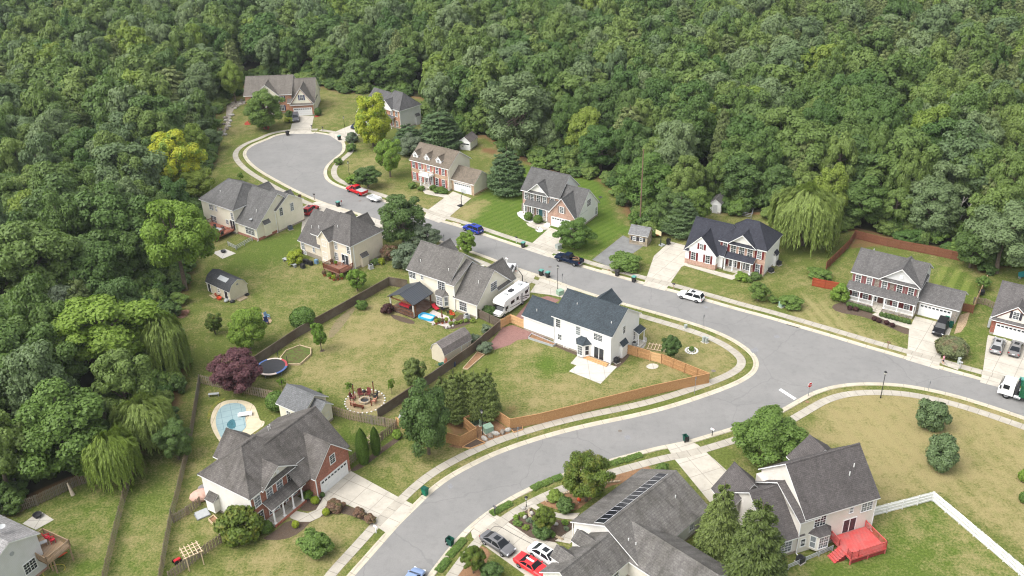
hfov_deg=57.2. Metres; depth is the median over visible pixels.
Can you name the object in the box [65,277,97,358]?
cedar tree
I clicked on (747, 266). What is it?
window
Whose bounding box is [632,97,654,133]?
woodland tree
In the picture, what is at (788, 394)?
stop line marking
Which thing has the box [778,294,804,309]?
shrub
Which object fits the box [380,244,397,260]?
shrub
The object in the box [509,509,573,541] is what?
mulch bed
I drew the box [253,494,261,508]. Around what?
window
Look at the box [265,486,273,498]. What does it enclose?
window
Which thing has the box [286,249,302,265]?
shrub
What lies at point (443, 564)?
verge hedge
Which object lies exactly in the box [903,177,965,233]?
woodland tree
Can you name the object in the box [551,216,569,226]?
garage door
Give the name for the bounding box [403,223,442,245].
young maple
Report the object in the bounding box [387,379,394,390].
sapling
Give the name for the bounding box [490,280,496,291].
window
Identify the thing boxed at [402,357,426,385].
young tree
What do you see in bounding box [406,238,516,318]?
cream two storey house
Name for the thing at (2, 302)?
woodland tree
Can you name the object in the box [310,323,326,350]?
sapling
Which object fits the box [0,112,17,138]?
woodland tree
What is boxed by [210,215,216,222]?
window
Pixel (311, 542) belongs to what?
shrub
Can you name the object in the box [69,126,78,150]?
woodland tree
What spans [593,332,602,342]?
window
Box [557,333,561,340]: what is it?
window
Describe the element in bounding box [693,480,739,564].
deodar cedar
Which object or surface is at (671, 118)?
woodland tree
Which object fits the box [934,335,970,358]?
shrub
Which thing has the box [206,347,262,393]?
purple plum
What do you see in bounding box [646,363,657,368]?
gate slab
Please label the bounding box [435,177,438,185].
window
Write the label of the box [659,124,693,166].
woodland tree
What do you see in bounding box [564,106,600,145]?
yellow green tree
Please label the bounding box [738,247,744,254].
window
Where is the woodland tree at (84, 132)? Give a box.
[71,126,97,156]
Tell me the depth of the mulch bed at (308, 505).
123.37 m
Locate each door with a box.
[194,508,209,518]
[229,219,235,229]
[293,107,312,115]
[320,460,348,492]
[341,253,348,264]
[454,181,471,194]
[460,143,469,150]
[461,342,467,350]
[538,209,542,216]
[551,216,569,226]
[593,346,603,360]
[712,204,717,212]
[736,261,742,269]
[841,516,856,533]
[876,297,883,303]
[917,303,951,319]
[993,323,1023,341]
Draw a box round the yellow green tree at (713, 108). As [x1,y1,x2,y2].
[700,103,719,159]
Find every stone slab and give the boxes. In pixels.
[23,512,53,529]
[214,249,234,258]
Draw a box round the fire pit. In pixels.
[359,396,369,404]
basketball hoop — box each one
[457,188,465,206]
[655,230,664,246]
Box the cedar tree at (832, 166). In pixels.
[819,162,851,193]
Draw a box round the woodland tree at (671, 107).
[663,103,679,118]
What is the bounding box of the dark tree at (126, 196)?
[99,192,152,229]
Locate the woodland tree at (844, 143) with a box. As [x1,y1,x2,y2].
[817,130,859,180]
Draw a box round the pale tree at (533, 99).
[479,70,552,149]
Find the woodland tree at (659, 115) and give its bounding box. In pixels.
[642,105,669,136]
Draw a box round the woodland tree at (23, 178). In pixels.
[1,164,31,193]
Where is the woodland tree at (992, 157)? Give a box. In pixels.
[948,140,1002,215]
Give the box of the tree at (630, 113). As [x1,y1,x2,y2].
[605,106,643,159]
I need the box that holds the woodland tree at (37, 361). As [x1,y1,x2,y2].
[0,339,77,422]
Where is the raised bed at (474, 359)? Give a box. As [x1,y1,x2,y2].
[463,351,484,369]
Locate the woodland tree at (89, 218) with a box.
[63,201,101,234]
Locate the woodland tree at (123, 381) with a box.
[88,347,155,414]
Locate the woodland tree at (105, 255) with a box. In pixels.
[65,240,133,296]
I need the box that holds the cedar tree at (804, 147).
[787,133,814,174]
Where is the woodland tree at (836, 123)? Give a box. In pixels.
[829,119,839,126]
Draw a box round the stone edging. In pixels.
[600,480,619,484]
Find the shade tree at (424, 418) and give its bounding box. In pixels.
[399,377,450,457]
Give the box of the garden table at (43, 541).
[39,539,47,545]
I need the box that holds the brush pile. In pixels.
[178,309,190,315]
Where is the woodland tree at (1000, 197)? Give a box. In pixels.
[966,184,1023,219]
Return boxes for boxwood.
[408,182,416,188]
[417,185,424,190]
[433,186,443,193]
[440,188,447,193]
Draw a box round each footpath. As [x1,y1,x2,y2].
[290,493,329,521]
[422,189,452,198]
[525,501,578,519]
[526,222,549,229]
[555,528,573,543]
[684,264,736,279]
[873,311,910,328]
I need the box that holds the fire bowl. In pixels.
[32,511,41,517]
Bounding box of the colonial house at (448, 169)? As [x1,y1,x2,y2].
[409,142,488,195]
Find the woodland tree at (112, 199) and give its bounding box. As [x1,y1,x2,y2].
[72,179,153,256]
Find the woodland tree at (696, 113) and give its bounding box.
[675,94,717,158]
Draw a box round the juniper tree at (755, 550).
[721,498,788,575]
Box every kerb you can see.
[243,132,758,575]
[316,132,1020,388]
[427,382,1023,575]
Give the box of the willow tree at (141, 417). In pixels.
[108,387,176,460]
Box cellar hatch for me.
[194,508,210,520]
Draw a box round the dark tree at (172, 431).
[150,417,193,459]
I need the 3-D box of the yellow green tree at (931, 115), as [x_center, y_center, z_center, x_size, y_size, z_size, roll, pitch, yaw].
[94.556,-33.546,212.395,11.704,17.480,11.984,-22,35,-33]
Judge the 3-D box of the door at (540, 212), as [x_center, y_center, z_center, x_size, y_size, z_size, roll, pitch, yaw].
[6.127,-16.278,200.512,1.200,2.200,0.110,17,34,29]
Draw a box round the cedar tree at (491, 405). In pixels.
[476,367,502,421]
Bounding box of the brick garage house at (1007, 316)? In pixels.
[989,280,1023,341]
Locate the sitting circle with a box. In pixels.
[344,389,385,412]
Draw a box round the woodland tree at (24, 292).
[4,272,54,322]
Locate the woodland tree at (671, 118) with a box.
[658,116,696,155]
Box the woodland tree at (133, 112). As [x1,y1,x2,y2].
[117,106,158,143]
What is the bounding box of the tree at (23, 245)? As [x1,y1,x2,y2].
[0,220,82,292]
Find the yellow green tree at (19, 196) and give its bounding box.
[3,189,32,213]
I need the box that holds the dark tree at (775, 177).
[759,163,796,204]
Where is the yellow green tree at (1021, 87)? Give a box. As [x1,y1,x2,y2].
[1019,83,1023,92]
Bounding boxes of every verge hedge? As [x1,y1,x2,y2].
[434,557,450,572]
[445,537,466,557]
[489,500,512,515]
[530,481,542,490]
[540,477,553,486]
[551,473,563,481]
[610,457,623,466]
[622,452,642,462]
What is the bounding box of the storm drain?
[798,396,809,402]
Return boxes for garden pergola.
[179,540,203,571]
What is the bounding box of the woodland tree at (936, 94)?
[913,85,947,122]
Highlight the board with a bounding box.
[238,411,251,416]
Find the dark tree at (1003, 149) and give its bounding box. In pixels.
[996,144,1015,160]
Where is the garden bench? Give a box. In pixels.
[353,403,363,409]
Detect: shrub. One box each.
[212,504,264,547]
[261,520,272,533]
[265,390,281,411]
[284,110,292,117]
[284,117,292,122]
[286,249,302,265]
[289,306,314,327]
[292,520,298,527]
[295,527,334,559]
[303,490,312,499]
[310,496,318,503]
[314,107,321,114]
[322,508,329,515]
[325,498,345,513]
[333,158,342,164]
[345,132,358,142]
[345,143,355,151]
[345,174,359,183]
[352,506,364,518]
[355,300,367,309]
[364,513,375,523]
[370,258,377,264]
[378,258,384,264]
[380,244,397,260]
[380,303,393,313]
[390,243,417,269]
[392,429,401,439]
[471,333,481,343]
[476,341,492,353]
[479,561,503,575]
[481,323,491,332]
[482,305,495,315]
[524,212,532,219]
[531,521,552,540]
[533,215,542,223]
[546,488,564,502]
[556,496,574,513]
[609,250,642,272]
[655,462,669,469]
[735,271,748,281]
[747,276,753,282]
[750,271,761,279]
[766,295,778,302]
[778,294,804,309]
[806,266,831,280]
[830,282,850,301]
[915,397,952,431]
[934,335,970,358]
[1018,469,1023,481]
[1018,491,1023,502]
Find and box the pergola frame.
[646,343,662,351]
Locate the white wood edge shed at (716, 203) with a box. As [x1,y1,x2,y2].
[710,193,726,213]
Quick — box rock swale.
[222,101,245,135]
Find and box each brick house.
[197,406,351,527]
[243,74,320,115]
[520,166,601,230]
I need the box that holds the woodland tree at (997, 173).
[988,147,1023,198]
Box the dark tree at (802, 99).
[778,91,805,107]
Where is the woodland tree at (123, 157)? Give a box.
[116,152,158,190]
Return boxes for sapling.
[237,172,243,179]
[276,378,285,388]
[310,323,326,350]
[345,382,351,390]
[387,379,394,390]
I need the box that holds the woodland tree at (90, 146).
[84,140,96,158]
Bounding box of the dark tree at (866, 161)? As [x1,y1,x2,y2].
[833,133,887,185]
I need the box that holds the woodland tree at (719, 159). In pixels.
[702,152,728,193]
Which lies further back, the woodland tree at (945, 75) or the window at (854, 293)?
the woodland tree at (945, 75)
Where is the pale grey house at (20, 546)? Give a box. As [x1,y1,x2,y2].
[0,515,47,575]
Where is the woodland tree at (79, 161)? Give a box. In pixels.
[73,148,98,178]
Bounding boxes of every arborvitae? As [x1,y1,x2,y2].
[355,427,369,465]
[370,426,380,455]
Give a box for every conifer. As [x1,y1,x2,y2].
[392,124,421,154]
[418,109,463,149]
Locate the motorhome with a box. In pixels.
[493,281,529,317]
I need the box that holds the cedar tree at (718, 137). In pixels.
[707,108,730,162]
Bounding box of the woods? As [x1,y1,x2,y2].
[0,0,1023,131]
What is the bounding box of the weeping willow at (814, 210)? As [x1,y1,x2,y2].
[765,181,844,257]
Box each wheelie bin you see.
[420,485,428,495]
[445,535,454,545]
[538,269,543,275]
[545,271,550,277]
[615,269,619,275]
[631,275,636,281]
[682,433,688,441]
[949,321,953,327]
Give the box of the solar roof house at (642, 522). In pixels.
[539,469,727,575]
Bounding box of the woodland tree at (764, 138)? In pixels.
[750,125,784,184]
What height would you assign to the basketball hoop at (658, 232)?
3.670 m
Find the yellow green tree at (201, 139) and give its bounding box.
[175,122,209,152]
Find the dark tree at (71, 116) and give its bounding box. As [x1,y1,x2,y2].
[44,102,89,127]
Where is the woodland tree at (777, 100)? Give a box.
[751,87,783,108]
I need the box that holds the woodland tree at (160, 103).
[128,94,187,129]
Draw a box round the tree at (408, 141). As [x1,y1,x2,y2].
[399,132,421,155]
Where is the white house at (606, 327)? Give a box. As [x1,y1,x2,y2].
[521,288,645,365]
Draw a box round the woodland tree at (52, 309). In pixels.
[25,299,75,359]
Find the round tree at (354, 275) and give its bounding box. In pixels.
[346,269,366,290]
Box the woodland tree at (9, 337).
[0,322,65,411]
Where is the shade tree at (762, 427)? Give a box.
[730,404,808,466]
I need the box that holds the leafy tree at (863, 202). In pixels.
[841,175,888,226]
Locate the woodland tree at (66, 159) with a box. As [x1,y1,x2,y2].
[55,156,73,162]
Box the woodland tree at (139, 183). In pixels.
[124,179,157,198]
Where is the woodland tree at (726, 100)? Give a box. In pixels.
[714,94,740,120]
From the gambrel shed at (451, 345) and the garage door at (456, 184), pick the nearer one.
the gambrel shed at (451, 345)
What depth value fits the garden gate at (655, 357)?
150.91 m
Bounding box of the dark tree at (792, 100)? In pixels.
[771,90,800,126]
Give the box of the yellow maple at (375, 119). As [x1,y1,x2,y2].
[354,92,391,146]
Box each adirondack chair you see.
[348,392,355,400]
[357,388,363,397]
[365,387,371,396]
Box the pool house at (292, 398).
[275,383,333,421]
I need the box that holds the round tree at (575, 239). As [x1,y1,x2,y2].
[552,217,597,248]
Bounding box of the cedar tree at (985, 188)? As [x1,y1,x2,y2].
[976,152,1019,205]
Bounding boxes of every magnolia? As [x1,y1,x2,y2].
[204,313,222,333]
[459,545,486,573]
[532,506,555,528]
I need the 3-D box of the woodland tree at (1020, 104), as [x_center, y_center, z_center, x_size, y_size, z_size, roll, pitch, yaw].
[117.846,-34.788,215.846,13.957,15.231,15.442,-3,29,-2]
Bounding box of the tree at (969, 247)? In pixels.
[954,223,999,267]
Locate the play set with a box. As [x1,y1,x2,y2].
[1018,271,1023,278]
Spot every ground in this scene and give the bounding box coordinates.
[0,51,1023,575]
[178,310,188,317]
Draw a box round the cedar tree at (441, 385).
[434,376,447,405]
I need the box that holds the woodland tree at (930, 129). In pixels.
[921,122,954,143]
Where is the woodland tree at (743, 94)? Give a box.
[729,87,754,119]
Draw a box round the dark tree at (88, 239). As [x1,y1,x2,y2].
[56,229,137,286]
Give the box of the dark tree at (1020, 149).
[1016,143,1023,153]
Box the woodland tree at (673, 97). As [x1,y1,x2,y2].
[667,83,701,111]
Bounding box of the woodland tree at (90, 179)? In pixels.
[77,173,99,195]
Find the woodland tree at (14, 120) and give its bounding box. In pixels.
[4,114,37,128]
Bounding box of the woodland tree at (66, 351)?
[14,322,89,392]
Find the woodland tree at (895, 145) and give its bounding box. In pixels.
[863,124,945,193]
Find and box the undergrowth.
[0,59,1021,515]
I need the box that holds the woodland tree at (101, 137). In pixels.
[93,130,130,155]
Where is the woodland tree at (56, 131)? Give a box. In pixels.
[22,114,66,156]
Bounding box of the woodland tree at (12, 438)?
[0,409,25,481]
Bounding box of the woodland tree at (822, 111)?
[802,97,837,125]
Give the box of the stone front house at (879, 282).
[846,247,967,323]
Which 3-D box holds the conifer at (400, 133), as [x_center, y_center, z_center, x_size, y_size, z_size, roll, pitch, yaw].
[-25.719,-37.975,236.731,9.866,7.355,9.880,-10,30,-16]
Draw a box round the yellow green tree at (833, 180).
[814,163,848,209]
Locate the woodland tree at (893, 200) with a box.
[881,187,912,220]
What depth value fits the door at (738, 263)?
177.53 m
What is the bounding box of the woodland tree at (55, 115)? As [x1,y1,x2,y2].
[35,108,72,139]
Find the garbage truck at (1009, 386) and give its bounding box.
[997,375,1023,399]
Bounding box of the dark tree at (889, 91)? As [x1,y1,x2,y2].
[875,82,897,99]
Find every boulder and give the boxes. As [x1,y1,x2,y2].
[481,435,487,440]
[491,431,499,435]
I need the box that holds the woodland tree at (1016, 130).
[1002,116,1023,151]
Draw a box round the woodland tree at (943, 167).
[909,160,972,205]
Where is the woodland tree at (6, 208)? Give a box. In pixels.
[2,191,22,214]
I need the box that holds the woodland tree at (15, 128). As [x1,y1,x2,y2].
[11,121,32,136]
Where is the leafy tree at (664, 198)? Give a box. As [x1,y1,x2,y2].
[645,187,690,225]
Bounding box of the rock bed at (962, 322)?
[954,312,969,333]
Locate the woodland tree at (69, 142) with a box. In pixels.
[52,132,90,161]
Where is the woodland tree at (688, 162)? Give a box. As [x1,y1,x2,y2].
[675,155,704,188]
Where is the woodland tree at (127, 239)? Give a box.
[110,229,151,278]
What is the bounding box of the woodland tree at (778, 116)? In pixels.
[755,105,811,144]
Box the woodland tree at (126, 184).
[97,174,144,196]
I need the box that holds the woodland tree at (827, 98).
[821,94,837,103]
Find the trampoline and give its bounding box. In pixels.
[259,351,287,377]
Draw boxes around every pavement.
[233,129,745,575]
[319,129,1018,383]
[446,390,1023,575]
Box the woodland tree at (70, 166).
[31,161,96,186]
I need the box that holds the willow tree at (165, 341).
[140,308,194,374]
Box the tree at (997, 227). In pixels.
[963,199,1023,273]
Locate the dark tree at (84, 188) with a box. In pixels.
[74,186,97,208]
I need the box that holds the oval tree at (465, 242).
[456,230,475,254]
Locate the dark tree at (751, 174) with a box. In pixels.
[712,153,762,196]
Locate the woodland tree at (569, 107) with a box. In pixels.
[551,92,582,141]
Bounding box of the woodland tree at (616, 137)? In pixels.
[610,117,643,164]
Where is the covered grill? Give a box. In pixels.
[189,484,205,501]
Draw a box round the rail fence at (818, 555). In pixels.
[787,545,833,569]
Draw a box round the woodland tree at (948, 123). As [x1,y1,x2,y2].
[931,117,984,143]
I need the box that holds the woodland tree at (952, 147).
[935,118,999,198]
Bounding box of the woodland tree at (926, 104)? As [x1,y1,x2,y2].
[910,102,940,123]
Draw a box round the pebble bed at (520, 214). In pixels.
[517,211,532,221]
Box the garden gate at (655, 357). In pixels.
[650,351,660,363]
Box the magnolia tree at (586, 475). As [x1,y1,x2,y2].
[561,449,615,501]
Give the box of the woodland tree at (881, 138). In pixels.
[863,123,891,179]
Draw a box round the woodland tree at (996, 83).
[983,79,1023,103]
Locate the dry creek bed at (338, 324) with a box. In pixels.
[328,307,354,337]
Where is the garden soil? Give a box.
[449,441,470,447]
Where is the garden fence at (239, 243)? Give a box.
[227,236,252,249]
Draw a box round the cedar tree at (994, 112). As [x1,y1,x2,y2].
[985,107,1003,145]
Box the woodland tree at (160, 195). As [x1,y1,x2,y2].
[148,187,173,224]
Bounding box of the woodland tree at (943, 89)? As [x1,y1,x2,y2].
[922,83,948,101]
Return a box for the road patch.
[750,347,758,352]
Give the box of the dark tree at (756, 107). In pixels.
[740,90,779,121]
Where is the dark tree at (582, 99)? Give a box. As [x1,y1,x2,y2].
[573,86,602,122]
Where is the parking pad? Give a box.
[592,236,642,265]
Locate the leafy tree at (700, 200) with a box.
[683,186,711,217]
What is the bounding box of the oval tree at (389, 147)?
[373,138,401,176]
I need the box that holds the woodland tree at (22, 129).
[15,123,37,140]
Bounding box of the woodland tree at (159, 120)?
[136,110,180,145]
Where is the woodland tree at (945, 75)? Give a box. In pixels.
[932,67,967,92]
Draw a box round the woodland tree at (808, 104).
[797,96,827,119]
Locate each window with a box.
[22,556,38,575]
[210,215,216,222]
[245,227,254,235]
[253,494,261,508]
[257,509,265,519]
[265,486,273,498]
[276,479,283,490]
[279,207,283,215]
[290,202,293,210]
[329,452,335,465]
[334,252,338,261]
[409,271,415,279]
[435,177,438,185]
[436,296,442,306]
[437,281,445,289]
[444,297,448,305]
[459,301,466,311]
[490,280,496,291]
[536,195,540,201]
[542,196,546,203]
[555,318,560,328]
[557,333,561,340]
[559,206,563,213]
[575,326,580,335]
[577,345,582,355]
[585,346,588,355]
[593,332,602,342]
[689,522,694,532]
[690,251,695,260]
[699,243,703,250]
[705,255,710,263]
[730,245,736,252]
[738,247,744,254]
[745,263,749,270]
[747,249,752,256]
[754,263,759,273]
[756,250,761,259]
[780,540,792,552]
[799,538,805,547]
[809,535,816,548]
[813,515,826,528]
[817,536,828,549]
[848,507,853,513]
[852,290,857,296]
[855,274,861,282]
[860,501,873,512]
[862,293,868,299]
[866,277,872,285]
[881,281,887,288]
[896,285,902,292]
[903,304,909,309]
[907,288,914,295]
[1011,311,1019,320]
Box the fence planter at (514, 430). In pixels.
[511,426,522,432]
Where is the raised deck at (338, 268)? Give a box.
[322,258,352,274]
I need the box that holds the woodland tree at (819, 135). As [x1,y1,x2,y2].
[774,113,837,173]
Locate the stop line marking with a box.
[779,389,795,399]
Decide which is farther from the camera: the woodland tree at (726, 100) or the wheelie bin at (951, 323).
the woodland tree at (726, 100)
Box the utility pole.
[640,149,643,216]
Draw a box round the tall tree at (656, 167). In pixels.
[616,152,673,203]
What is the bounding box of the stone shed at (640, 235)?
[628,224,653,246]
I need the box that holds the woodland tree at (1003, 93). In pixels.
[984,82,1016,113]
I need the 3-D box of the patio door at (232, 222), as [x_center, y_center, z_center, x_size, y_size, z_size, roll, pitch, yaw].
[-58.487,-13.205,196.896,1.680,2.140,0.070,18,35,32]
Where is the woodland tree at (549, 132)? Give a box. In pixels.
[536,119,564,146]
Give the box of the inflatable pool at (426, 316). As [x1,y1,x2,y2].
[418,312,434,320]
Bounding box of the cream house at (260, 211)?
[199,178,304,240]
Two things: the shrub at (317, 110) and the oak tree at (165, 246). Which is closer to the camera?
the oak tree at (165, 246)
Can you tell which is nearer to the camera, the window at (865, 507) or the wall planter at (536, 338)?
the window at (865, 507)
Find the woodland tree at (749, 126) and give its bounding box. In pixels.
[718,113,775,154]
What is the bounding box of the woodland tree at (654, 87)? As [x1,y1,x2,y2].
[638,78,672,108]
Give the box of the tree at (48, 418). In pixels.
[9,376,107,479]
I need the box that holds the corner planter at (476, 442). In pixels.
[462,438,484,448]
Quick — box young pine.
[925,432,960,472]
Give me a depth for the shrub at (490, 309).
164.37 m
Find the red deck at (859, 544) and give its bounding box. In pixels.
[827,520,887,564]
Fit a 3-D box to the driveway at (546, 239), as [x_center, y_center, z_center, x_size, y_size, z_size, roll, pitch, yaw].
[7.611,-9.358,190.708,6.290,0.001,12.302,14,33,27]
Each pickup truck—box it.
[346,184,367,195]
[554,251,583,266]
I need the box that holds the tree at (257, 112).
[243,88,285,128]
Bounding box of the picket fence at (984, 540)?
[874,491,1023,575]
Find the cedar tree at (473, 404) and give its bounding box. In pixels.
[464,370,485,420]
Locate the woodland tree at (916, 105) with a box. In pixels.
[902,97,927,124]
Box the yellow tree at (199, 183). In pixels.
[172,163,215,196]
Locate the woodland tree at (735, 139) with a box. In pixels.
[722,134,768,180]
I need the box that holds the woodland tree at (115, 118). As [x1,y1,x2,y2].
[99,111,147,145]
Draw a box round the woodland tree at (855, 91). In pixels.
[836,85,867,119]
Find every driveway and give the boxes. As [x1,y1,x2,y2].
[289,116,313,133]
[301,201,346,231]
[326,471,414,533]
[328,125,357,141]
[356,214,384,238]
[425,192,470,222]
[470,511,557,575]
[513,268,534,283]
[524,228,562,256]
[531,278,574,296]
[643,242,687,290]
[667,441,726,501]
[906,316,951,369]
[980,335,1023,386]
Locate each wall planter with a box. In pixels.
[208,515,217,524]
[528,333,555,346]
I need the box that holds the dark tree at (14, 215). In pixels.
[6,209,42,264]
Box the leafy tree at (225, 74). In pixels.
[217,59,243,102]
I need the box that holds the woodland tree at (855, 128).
[833,110,873,162]
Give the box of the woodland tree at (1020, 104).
[999,103,1023,123]
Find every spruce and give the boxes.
[486,147,525,196]
[660,196,698,238]
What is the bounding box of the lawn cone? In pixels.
[67,483,74,495]
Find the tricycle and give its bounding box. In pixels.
[172,557,181,564]
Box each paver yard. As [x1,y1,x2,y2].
[491,325,542,349]
[516,296,558,318]
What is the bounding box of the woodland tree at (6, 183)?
[0,174,23,202]
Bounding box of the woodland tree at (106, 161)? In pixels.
[88,141,167,188]
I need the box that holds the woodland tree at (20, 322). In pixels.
[0,309,31,386]
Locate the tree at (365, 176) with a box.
[353,165,381,187]
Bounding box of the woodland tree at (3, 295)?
[0,293,32,311]
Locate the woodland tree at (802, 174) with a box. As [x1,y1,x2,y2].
[783,162,819,187]
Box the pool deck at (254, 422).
[211,400,264,440]
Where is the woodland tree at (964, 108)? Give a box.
[934,93,971,119]
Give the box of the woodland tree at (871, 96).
[833,83,886,125]
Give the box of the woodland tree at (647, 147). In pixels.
[642,136,662,153]
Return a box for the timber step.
[583,356,607,366]
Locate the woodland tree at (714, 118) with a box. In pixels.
[707,101,718,156]
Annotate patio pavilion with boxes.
[387,281,435,318]
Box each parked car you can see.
[292,111,299,121]
[303,205,318,215]
[405,566,425,575]
[462,223,483,234]
[479,529,515,556]
[507,263,515,271]
[513,551,545,575]
[527,540,552,564]
[677,289,704,302]
[932,315,949,336]
[989,337,1005,354]
[1007,339,1023,357]
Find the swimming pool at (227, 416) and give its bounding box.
[216,403,245,436]
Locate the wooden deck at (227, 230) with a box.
[207,217,234,241]
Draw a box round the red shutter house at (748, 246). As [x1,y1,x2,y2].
[684,216,782,275]
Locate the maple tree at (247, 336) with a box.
[226,307,267,349]
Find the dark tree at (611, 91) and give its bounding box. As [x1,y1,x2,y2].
[586,79,620,130]
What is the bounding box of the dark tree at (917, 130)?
[907,127,921,135]
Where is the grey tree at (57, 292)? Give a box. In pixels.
[43,284,71,301]
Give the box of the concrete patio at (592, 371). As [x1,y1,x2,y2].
[570,356,615,383]
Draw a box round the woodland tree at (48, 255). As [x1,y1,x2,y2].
[40,231,76,266]
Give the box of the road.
[246,133,1023,575]
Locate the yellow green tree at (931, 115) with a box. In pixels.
[910,103,950,128]
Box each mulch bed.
[264,505,367,539]
[300,497,321,510]
[351,436,401,470]
[391,315,414,323]
[443,314,471,328]
[458,546,490,575]
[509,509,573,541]
[541,466,650,510]
[543,337,576,354]
[613,354,628,368]
[832,302,908,333]
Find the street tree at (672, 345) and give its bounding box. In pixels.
[661,334,681,356]
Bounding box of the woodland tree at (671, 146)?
[649,119,700,168]
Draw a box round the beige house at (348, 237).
[297,208,383,269]
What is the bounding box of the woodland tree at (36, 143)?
[15,132,62,174]
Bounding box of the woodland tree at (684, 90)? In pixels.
[670,78,715,109]
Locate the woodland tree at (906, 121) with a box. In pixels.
[894,108,909,130]
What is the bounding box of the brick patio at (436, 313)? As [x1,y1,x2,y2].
[427,310,455,326]
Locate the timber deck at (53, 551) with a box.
[35,528,73,573]
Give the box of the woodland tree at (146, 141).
[142,138,175,160]
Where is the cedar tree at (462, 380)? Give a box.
[453,370,470,420]
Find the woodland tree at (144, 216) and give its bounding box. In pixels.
[127,210,150,255]
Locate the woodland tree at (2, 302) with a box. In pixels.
[0,293,48,310]
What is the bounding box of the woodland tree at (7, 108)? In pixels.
[0,101,25,126]
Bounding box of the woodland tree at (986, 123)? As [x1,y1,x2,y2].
[967,110,1005,146]
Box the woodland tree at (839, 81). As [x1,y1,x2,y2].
[828,72,871,99]
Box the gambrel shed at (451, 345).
[430,327,471,361]
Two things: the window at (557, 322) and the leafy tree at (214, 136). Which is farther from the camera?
the leafy tree at (214, 136)
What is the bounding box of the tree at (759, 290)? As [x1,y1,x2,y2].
[748,281,771,300]
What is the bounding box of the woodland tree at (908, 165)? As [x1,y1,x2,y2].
[895,147,931,195]
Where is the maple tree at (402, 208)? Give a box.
[377,194,427,242]
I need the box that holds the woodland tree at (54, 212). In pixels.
[37,189,90,236]
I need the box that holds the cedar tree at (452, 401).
[444,370,468,425]
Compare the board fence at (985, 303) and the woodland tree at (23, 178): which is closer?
the board fence at (985, 303)
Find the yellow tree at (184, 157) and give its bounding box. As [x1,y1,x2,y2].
[147,128,207,183]
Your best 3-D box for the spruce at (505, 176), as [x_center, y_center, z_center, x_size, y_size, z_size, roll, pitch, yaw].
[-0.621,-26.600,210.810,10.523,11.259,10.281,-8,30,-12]
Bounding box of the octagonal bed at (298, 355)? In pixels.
[280,345,310,365]
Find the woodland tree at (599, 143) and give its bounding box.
[578,125,617,170]
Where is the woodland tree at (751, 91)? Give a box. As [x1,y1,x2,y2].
[726,89,756,108]
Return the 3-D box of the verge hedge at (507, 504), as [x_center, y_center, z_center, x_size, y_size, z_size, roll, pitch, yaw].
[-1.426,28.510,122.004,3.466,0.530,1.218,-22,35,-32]
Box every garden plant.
[512,519,521,526]
[518,511,526,516]
[522,524,529,530]
[525,517,532,522]
[561,519,568,524]
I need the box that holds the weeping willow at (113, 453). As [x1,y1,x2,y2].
[79,422,146,495]
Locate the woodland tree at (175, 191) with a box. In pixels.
[159,176,189,223]
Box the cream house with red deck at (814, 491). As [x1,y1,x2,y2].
[711,434,880,554]
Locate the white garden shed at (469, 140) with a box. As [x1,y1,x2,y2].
[459,131,477,150]
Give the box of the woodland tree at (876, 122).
[857,108,896,136]
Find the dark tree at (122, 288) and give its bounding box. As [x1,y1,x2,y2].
[92,276,142,326]
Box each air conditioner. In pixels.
[368,263,374,269]
[463,313,470,318]
[613,356,620,364]
[767,267,774,273]
[776,260,781,266]
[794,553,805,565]
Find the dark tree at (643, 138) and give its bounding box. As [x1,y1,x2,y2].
[619,126,656,165]
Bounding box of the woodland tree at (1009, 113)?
[1000,104,1023,148]
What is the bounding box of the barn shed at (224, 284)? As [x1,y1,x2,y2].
[205,269,247,301]
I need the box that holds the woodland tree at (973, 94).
[942,83,988,121]
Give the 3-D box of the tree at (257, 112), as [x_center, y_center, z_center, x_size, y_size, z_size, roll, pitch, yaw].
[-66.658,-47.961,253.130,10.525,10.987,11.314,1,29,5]
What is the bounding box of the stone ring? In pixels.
[685,346,697,354]
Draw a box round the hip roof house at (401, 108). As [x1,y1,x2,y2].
[356,87,421,128]
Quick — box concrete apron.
[942,362,958,369]
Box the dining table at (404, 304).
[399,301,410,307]
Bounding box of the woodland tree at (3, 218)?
[0,196,8,284]
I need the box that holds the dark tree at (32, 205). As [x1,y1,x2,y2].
[19,172,94,225]
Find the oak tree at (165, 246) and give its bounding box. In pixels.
[139,199,220,290]
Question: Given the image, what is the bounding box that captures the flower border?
[207,398,225,418]
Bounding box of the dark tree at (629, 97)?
[614,87,640,124]
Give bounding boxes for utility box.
[469,420,478,425]
[481,422,493,434]
[555,243,562,249]
[555,288,563,296]
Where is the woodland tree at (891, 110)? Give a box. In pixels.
[867,97,904,132]
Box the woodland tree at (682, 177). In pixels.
[665,166,692,199]
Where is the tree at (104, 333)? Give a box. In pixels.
[49,293,170,361]
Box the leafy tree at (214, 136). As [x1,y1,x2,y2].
[204,128,222,145]
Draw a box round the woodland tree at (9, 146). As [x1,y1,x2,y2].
[0,137,34,173]
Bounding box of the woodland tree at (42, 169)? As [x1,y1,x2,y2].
[26,160,84,192]
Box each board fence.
[1,474,100,516]
[101,467,133,575]
[157,374,200,575]
[167,533,221,575]
[171,496,200,522]
[199,375,271,397]
[254,277,407,363]
[332,406,396,428]
[349,420,396,464]
[377,320,500,418]
[446,354,709,445]
[478,309,499,324]
[500,314,523,328]
[627,345,649,360]
[812,278,839,289]
[826,230,963,268]
[962,303,974,313]
[973,297,994,307]
[974,275,987,304]
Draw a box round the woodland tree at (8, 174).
[0,172,27,187]
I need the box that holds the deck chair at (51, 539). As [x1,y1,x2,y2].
[46,535,55,543]
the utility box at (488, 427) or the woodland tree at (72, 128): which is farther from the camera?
the woodland tree at (72, 128)

